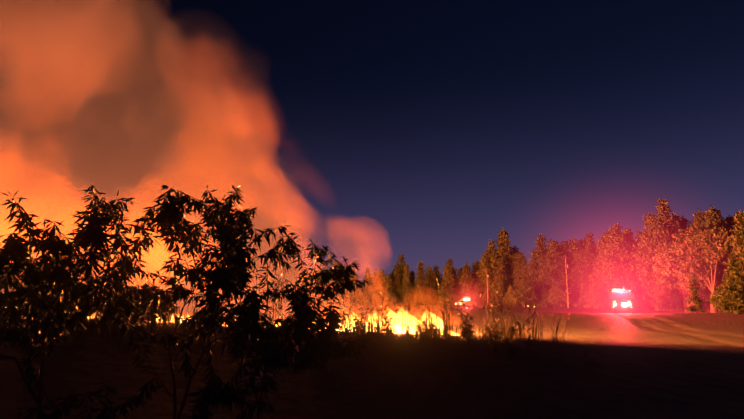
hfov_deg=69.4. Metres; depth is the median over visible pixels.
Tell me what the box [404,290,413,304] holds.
fir tree
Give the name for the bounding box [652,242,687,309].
tree
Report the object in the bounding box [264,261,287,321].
tree
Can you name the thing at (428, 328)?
grass tuft
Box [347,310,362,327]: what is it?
weed
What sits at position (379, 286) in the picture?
fir tree
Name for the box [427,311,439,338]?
grass tuft
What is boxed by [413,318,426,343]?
weed
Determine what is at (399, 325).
fire flames
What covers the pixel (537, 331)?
grass tuft
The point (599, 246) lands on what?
fir tree
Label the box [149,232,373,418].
tree
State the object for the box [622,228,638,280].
fir tree
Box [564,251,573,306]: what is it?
fir tree
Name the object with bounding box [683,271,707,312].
fir tree
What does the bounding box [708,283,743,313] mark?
bush
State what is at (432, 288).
fir tree
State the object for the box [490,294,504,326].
weed
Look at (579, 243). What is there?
pine tree
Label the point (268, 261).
pine tree
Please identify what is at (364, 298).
fir tree
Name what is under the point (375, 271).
fir tree
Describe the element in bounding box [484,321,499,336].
weed
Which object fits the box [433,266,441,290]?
fir tree
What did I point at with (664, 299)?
fir tree
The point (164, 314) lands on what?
grass tuft
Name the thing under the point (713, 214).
fir tree
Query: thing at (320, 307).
weed
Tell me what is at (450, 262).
pine tree
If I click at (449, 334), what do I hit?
grass tuft
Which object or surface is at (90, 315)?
grass tuft
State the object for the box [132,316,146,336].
weed
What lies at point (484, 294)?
bush
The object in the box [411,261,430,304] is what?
fir tree
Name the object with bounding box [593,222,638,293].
pine tree
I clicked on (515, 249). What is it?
pine tree
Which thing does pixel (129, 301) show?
brush
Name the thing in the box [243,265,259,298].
fir tree
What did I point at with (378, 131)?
sky
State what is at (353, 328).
grass tuft
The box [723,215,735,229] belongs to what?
fir tree
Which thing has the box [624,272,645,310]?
fir tree
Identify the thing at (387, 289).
fir tree
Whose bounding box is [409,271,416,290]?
fir tree
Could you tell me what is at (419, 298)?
bush
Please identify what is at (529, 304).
fir tree
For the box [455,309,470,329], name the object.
weed
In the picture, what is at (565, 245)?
pine tree
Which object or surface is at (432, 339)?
grass tuft
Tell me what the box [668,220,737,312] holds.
tree
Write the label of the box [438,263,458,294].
fir tree
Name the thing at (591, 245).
pine tree
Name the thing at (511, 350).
weed
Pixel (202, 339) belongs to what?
grass tuft
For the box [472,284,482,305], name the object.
fir tree
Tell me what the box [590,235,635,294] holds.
pine tree
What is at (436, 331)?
grass tuft
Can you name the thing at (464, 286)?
fir tree
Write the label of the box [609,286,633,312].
fire engine
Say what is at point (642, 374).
ground
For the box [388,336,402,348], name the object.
grass tuft
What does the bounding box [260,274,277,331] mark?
weed
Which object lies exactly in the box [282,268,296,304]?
fir tree
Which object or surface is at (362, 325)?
grass tuft
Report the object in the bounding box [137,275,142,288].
fir tree
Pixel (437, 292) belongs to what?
fir tree
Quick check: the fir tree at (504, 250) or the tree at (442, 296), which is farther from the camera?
the fir tree at (504, 250)
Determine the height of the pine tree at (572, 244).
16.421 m
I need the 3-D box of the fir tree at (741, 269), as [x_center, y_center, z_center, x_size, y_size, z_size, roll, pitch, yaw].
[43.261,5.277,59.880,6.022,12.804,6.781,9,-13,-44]
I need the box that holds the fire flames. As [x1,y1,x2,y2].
[157,307,457,334]
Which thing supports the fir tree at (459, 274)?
on the ground
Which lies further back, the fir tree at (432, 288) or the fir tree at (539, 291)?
the fir tree at (432, 288)
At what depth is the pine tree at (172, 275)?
179.70 m
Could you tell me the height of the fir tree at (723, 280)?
4.606 m
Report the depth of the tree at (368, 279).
10.90 m
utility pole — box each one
[485,268,490,306]
[561,255,569,307]
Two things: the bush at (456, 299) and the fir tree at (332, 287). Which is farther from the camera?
the fir tree at (332, 287)
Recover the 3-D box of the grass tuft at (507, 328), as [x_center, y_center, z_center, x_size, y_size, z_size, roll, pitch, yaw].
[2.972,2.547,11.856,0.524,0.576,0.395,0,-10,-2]
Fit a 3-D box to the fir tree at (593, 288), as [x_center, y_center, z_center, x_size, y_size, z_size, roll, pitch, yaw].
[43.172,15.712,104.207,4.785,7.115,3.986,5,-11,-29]
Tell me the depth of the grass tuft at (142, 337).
9.14 m
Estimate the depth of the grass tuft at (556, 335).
10.29 m
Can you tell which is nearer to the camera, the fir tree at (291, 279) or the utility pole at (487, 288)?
the utility pole at (487, 288)
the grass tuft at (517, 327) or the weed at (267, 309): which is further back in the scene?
the grass tuft at (517, 327)
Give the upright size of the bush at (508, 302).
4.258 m
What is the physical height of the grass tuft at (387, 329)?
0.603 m
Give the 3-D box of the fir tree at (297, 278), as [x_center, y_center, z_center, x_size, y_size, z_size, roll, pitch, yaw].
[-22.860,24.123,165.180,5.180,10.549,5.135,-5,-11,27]
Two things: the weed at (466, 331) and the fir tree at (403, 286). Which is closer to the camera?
the weed at (466, 331)
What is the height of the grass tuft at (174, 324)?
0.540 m
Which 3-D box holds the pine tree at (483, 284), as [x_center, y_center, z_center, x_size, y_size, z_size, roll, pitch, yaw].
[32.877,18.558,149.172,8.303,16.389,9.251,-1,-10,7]
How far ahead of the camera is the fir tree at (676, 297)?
88.30 m
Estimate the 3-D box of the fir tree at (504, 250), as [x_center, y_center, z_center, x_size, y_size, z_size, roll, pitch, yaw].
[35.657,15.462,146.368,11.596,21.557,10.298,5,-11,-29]
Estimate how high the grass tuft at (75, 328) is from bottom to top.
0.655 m
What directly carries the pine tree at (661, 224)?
on the ground
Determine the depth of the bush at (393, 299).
154.35 m
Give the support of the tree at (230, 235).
on the ground
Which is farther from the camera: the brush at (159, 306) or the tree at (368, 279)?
the brush at (159, 306)
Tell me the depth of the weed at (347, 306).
12.08 m
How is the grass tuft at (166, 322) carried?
on the ground
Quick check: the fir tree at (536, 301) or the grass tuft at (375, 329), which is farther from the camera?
the fir tree at (536, 301)
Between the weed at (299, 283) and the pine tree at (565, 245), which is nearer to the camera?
the weed at (299, 283)
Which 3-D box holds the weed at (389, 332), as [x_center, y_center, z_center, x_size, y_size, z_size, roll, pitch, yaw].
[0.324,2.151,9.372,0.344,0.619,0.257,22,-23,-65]
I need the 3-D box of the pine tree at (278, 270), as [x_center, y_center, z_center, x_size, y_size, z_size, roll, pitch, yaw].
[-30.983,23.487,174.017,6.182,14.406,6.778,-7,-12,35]
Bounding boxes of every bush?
[383,293,397,304]
[413,291,432,303]
[445,293,460,305]
[480,287,492,305]
[503,296,518,306]
[505,279,538,307]
[546,283,572,307]
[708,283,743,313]
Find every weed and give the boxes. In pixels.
[93,307,103,319]
[131,273,159,330]
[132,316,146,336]
[247,266,263,295]
[251,255,290,325]
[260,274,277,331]
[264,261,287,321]
[275,265,283,320]
[293,263,309,345]
[312,293,326,326]
[338,291,360,330]
[339,294,344,325]
[342,313,353,333]
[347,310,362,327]
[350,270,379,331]
[371,293,390,329]
[385,316,399,349]
[403,300,426,334]
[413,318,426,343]
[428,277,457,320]
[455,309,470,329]
[458,319,477,342]
[460,312,471,332]
[460,313,473,334]
[460,323,474,341]
[479,291,499,335]
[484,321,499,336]
[487,331,501,351]
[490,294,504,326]
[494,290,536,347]
[501,338,520,358]
[511,321,525,335]
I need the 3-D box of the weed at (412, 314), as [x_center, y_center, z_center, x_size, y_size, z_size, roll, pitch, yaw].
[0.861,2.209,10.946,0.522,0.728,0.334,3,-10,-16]
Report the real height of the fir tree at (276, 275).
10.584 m
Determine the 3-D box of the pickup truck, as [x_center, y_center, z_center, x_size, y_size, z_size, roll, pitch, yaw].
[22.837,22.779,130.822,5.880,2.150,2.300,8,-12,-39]
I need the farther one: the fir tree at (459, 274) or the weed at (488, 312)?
the fir tree at (459, 274)
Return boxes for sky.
[0,0,743,292]
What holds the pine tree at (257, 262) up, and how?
on the ground
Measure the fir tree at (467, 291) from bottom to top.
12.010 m
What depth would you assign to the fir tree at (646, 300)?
92.54 m
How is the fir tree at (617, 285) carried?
on the ground
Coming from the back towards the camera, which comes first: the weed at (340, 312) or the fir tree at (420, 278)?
the fir tree at (420, 278)
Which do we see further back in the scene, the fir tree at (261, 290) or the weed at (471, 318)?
the fir tree at (261, 290)
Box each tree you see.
[128,273,138,285]
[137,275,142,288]
[140,270,150,285]
[149,232,373,418]
[149,268,155,286]
[153,271,164,288]
[166,255,185,287]
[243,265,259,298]
[246,251,264,282]
[257,278,266,304]
[262,258,281,303]
[267,260,280,288]
[268,271,279,303]
[276,274,285,304]
[278,266,289,291]
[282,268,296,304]
[296,271,301,290]
[327,272,337,303]
[334,292,341,304]
[341,289,348,304]
[348,268,358,304]
[348,277,362,304]
[359,282,372,304]
[362,266,371,285]
[366,274,372,293]
[372,268,378,284]
[372,278,386,304]
[375,269,386,292]
[383,273,395,304]
[390,253,410,279]
[390,268,398,304]
[391,270,400,303]
[395,282,402,304]
[401,264,412,304]
[401,285,405,304]
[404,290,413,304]
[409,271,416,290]
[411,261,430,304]
[413,284,423,304]
[424,266,434,304]
[427,270,438,304]
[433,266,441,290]
[433,276,438,304]
[437,284,446,304]
[438,258,457,288]
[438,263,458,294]
[448,284,454,304]
[454,269,462,294]
[458,267,474,295]
[459,263,474,302]
[471,261,489,304]
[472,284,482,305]
[476,248,495,305]
[477,255,486,304]
[479,240,500,303]
[485,227,514,301]
[492,258,508,305]
[496,281,507,306]
[507,253,529,286]
[511,245,530,272]
[511,252,532,306]
[521,233,563,290]
[521,281,533,306]
[531,287,540,306]
[536,239,569,306]
[536,283,546,306]
[538,286,551,307]
[555,244,565,277]
[556,281,569,307]
[558,237,582,306]
[559,240,569,251]
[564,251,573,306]
[568,249,581,303]
[572,238,585,257]
[575,246,595,301]
[576,232,598,279]
[583,273,607,308]
[588,234,613,308]
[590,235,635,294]
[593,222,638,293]
[603,230,613,237]
[610,279,621,308]
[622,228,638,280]
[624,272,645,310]
[629,211,672,310]
[634,230,641,246]
[635,227,655,310]
[639,198,681,310]
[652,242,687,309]
[652,248,721,292]
[652,280,676,310]
[667,211,704,307]
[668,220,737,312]
[672,288,681,310]
[674,286,687,310]
[679,213,690,234]
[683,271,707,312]
[686,208,709,310]
[700,204,728,305]
[718,276,728,312]
[719,256,743,313]
[723,210,743,279]
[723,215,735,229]
[734,240,743,303]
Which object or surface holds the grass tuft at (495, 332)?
on the ground
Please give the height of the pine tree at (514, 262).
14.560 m
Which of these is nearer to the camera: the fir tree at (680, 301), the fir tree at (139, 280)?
the fir tree at (680, 301)
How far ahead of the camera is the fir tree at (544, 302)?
123.59 m
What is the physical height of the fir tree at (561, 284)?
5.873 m
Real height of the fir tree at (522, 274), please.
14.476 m
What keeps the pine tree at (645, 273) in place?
on the ground
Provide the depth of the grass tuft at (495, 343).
9.23 m
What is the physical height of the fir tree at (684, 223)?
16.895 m
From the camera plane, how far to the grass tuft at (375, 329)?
10.78 m
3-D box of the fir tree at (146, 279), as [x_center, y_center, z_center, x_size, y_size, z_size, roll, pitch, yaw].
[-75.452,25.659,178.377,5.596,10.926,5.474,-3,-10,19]
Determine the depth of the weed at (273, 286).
11.32 m
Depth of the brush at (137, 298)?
11.68 m
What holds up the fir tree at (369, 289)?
on the ground
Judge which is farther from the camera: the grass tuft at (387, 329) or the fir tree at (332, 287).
the fir tree at (332, 287)
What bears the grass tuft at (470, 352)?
on the ground
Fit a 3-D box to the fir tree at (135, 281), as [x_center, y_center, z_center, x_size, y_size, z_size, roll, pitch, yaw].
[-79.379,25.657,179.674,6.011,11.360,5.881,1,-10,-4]
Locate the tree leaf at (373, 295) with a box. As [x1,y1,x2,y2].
[368,292,376,304]
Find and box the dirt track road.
[577,308,743,346]
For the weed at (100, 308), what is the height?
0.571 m
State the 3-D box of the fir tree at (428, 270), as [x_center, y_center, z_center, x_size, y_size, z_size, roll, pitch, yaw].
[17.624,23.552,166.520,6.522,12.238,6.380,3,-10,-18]
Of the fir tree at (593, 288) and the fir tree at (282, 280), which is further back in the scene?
the fir tree at (282, 280)
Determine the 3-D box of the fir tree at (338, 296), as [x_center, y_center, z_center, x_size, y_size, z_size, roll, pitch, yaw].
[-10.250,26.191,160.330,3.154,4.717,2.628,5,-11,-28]
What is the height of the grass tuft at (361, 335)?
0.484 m
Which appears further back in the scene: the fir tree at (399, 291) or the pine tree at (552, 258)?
the fir tree at (399, 291)
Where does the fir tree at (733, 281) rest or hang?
on the ground
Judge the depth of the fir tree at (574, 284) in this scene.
124.34 m
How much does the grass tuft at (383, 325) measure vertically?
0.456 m
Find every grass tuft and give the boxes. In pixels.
[68,305,96,336]
[84,302,98,322]
[93,317,116,339]
[117,321,132,336]
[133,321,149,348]
[156,303,172,322]
[157,309,174,327]
[170,304,182,326]
[190,307,200,332]
[195,327,212,344]
[339,323,350,332]
[347,315,360,331]
[356,317,370,338]
[357,314,368,333]
[364,310,383,332]
[368,300,382,334]
[376,310,392,336]
[376,317,387,333]
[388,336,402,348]
[397,308,422,344]
[404,319,418,338]
[415,293,438,342]
[424,304,441,332]
[424,322,435,342]
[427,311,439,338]
[431,299,462,334]
[431,321,442,337]
[445,322,459,340]
[455,332,477,364]
[477,309,497,339]
[484,322,502,353]
[488,306,511,343]
[500,315,518,336]
[501,318,514,337]
[511,309,522,337]
[529,312,543,337]
[545,314,568,343]
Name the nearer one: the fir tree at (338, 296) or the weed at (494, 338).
the weed at (494, 338)
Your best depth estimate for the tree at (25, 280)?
8.79 m
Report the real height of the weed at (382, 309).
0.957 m
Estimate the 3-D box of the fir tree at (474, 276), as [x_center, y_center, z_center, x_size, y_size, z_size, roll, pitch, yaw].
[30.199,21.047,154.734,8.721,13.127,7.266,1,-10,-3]
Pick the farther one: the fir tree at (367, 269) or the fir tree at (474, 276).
the fir tree at (367, 269)
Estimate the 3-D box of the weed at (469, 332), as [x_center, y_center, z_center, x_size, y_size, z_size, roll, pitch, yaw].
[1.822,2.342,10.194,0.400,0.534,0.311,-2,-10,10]
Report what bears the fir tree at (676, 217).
on the ground
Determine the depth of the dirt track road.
29.54 m
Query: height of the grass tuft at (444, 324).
0.913 m
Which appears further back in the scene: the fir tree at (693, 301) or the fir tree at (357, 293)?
the fir tree at (357, 293)
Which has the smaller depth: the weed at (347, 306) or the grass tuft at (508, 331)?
the grass tuft at (508, 331)
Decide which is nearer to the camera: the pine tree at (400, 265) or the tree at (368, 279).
the tree at (368, 279)
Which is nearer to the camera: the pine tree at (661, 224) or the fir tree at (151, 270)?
the pine tree at (661, 224)
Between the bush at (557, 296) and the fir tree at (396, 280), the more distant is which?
the fir tree at (396, 280)
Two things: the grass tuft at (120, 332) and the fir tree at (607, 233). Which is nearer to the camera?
the grass tuft at (120, 332)
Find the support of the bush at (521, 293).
on the ground
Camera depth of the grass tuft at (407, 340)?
9.77 m
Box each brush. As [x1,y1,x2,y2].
[69,282,106,317]
[97,286,141,313]
[97,289,139,322]
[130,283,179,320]
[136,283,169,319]
[138,297,164,321]
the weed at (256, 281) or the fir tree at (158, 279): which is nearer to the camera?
the weed at (256, 281)
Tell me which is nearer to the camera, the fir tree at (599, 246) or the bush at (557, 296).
the fir tree at (599, 246)
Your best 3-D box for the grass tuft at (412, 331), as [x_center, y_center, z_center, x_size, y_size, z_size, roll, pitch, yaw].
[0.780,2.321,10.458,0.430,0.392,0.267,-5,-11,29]
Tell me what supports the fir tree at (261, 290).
on the ground
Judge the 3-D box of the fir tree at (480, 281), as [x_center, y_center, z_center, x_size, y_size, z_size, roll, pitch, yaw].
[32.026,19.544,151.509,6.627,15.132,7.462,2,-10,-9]
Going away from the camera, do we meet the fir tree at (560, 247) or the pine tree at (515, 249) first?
the fir tree at (560, 247)
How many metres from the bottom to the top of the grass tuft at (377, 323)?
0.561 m
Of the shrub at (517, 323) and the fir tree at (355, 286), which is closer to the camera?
the shrub at (517, 323)
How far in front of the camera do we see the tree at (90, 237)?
5.49 m
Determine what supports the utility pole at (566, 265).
on the ground
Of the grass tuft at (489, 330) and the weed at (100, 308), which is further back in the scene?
the weed at (100, 308)
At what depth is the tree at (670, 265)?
75.39 m
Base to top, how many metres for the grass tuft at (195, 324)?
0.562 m
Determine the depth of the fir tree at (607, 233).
112.69 m
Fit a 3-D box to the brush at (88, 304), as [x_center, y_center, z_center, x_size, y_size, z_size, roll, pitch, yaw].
[-5.788,1.903,11.007,0.695,0.898,1.014,1,-10,-5]
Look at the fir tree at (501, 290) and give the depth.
138.74 m
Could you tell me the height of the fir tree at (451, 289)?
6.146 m
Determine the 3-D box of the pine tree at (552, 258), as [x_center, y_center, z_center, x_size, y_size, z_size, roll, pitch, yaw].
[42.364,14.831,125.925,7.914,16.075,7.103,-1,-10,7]
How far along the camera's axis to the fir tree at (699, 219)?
85.69 m
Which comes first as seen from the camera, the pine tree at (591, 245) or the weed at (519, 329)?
the weed at (519, 329)
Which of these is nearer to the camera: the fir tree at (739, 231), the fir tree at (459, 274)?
the fir tree at (739, 231)
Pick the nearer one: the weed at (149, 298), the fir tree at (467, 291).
the weed at (149, 298)
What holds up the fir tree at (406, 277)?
on the ground
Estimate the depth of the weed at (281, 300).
11.30 m
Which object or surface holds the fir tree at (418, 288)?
on the ground
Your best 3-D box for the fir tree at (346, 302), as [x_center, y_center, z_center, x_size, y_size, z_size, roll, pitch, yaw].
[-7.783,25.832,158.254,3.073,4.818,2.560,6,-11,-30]
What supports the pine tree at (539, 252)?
on the ground
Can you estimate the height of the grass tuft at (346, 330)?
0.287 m
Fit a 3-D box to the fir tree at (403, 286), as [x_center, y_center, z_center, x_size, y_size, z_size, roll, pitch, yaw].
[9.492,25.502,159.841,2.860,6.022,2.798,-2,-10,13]
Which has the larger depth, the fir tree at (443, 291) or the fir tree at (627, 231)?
the fir tree at (443, 291)
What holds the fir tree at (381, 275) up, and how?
on the ground
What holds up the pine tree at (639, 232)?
on the ground
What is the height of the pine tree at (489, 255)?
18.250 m
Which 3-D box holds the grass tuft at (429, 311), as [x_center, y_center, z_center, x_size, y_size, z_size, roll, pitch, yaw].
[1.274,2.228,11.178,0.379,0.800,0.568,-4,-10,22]
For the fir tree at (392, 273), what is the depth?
175.51 m
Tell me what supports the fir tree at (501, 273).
on the ground
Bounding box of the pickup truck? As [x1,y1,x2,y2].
[455,299,476,306]
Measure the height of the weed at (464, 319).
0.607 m
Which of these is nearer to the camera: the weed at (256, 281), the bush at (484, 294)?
the weed at (256, 281)
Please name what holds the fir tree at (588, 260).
on the ground
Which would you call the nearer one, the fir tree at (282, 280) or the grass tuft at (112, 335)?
the grass tuft at (112, 335)
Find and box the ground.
[0,300,743,418]
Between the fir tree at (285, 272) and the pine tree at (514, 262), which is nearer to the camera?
the pine tree at (514, 262)
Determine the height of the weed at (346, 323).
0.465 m

